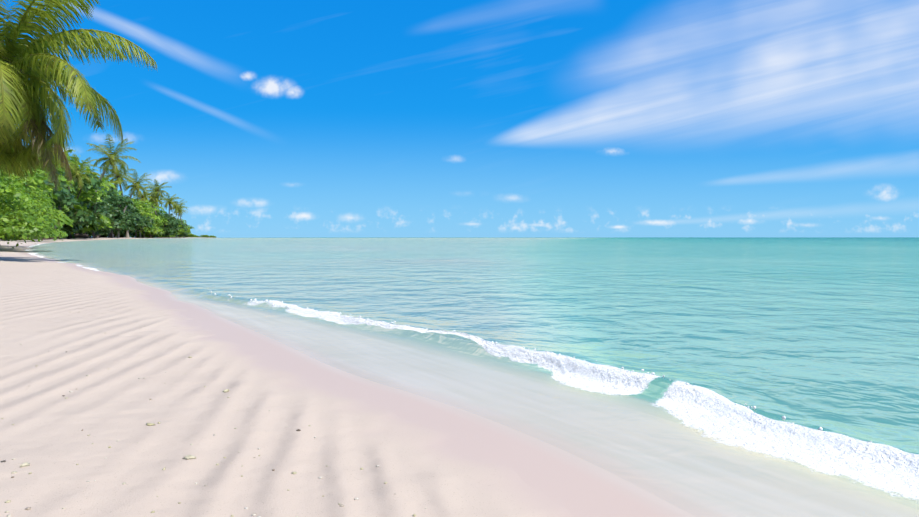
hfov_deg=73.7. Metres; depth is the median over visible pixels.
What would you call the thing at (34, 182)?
tree
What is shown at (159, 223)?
tree
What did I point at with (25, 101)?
palm
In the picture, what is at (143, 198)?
palm
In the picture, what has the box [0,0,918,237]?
sky
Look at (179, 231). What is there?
tree
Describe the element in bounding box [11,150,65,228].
tree
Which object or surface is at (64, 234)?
shrub
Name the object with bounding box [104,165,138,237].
palm
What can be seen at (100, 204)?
tree
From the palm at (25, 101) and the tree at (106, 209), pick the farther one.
the tree at (106, 209)
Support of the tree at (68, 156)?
on the beach ground
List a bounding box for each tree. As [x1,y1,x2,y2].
[1,165,75,229]
[1,166,27,185]
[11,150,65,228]
[38,158,87,213]
[44,180,78,209]
[45,169,95,233]
[53,144,89,168]
[55,184,112,238]
[57,170,103,237]
[73,164,110,186]
[79,196,109,238]
[80,189,115,232]
[81,173,109,202]
[86,200,126,237]
[87,185,117,234]
[89,206,136,237]
[98,180,117,220]
[98,204,129,237]
[105,195,134,237]
[113,207,134,237]
[114,205,139,237]
[116,211,153,237]
[122,205,151,237]
[131,200,158,234]
[132,214,162,237]
[133,216,167,237]
[136,199,165,213]
[143,211,164,237]
[153,213,177,237]
[164,220,180,237]
[177,224,183,235]
[178,223,187,237]
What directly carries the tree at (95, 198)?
on the beach ground
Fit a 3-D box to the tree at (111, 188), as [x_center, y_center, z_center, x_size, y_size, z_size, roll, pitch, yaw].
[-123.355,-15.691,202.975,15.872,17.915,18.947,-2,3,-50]
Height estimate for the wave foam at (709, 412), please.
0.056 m
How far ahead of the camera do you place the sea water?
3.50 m
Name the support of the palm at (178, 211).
on the beach ground
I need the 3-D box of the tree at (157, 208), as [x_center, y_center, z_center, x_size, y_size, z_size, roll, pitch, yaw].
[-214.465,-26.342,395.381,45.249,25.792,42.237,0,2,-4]
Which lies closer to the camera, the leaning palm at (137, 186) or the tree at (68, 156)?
the tree at (68, 156)
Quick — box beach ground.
[0,237,695,516]
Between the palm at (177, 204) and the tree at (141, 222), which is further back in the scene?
the palm at (177, 204)
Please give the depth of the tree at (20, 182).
60.77 m
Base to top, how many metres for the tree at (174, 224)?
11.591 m
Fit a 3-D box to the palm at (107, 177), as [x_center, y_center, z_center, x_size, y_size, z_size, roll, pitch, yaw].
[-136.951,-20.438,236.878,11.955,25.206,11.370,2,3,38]
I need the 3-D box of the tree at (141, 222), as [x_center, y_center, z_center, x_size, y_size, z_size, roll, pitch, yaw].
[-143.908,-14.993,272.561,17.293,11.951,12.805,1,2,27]
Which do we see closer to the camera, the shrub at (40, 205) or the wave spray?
the wave spray
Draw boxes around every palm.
[0,0,156,194]
[53,154,101,238]
[81,134,139,233]
[95,174,119,237]
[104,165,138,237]
[116,170,153,237]
[127,186,157,237]
[141,190,169,237]
[144,179,170,237]
[159,193,181,237]
[171,199,186,237]
[173,203,188,237]
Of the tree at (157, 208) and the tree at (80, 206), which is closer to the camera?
the tree at (80, 206)
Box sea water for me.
[25,237,918,516]
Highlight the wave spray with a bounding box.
[210,291,892,458]
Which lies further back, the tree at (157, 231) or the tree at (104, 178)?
the tree at (157, 231)
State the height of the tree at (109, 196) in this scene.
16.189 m
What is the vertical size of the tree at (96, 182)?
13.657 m
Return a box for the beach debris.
[1,304,425,516]
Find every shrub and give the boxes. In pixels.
[0,169,52,248]
[0,173,63,246]
[0,207,67,245]
[1,171,54,208]
[1,186,59,243]
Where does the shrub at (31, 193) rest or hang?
on the beach ground
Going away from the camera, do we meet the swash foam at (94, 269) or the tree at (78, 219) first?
the swash foam at (94, 269)
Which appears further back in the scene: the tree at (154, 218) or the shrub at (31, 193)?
the tree at (154, 218)
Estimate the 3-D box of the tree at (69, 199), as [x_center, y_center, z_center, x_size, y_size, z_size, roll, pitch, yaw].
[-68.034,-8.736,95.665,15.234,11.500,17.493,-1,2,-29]
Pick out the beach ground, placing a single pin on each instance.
(434, 458)
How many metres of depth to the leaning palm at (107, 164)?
161.06 m
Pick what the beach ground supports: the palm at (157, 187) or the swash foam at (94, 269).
the palm at (157, 187)
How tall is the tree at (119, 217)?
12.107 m
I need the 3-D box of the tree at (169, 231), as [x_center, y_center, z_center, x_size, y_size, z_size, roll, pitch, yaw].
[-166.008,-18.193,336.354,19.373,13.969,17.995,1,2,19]
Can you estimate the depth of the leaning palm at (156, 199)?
328.66 m
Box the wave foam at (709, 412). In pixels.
[229,297,918,502]
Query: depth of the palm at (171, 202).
392.85 m
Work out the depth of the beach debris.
1.23 m
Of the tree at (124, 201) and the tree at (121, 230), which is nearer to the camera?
the tree at (124, 201)
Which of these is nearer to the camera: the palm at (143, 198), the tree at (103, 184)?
the tree at (103, 184)
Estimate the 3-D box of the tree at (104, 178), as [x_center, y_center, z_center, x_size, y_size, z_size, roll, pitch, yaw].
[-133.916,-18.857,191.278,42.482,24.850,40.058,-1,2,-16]
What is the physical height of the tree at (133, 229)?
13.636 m
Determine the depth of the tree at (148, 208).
287.80 m
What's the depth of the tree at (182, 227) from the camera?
430.78 m
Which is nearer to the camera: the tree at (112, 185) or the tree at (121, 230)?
the tree at (112, 185)
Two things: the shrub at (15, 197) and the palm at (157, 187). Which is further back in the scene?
the palm at (157, 187)
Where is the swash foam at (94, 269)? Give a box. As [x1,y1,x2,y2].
[25,243,99,270]
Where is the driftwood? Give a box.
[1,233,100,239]
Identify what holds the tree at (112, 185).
on the beach ground
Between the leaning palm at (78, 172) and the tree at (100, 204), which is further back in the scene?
the tree at (100, 204)
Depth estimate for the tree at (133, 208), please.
271.75 m
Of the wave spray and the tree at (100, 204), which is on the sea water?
the wave spray
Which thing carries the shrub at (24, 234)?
on the beach ground
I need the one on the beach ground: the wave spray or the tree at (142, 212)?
the tree at (142, 212)
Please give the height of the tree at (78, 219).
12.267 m

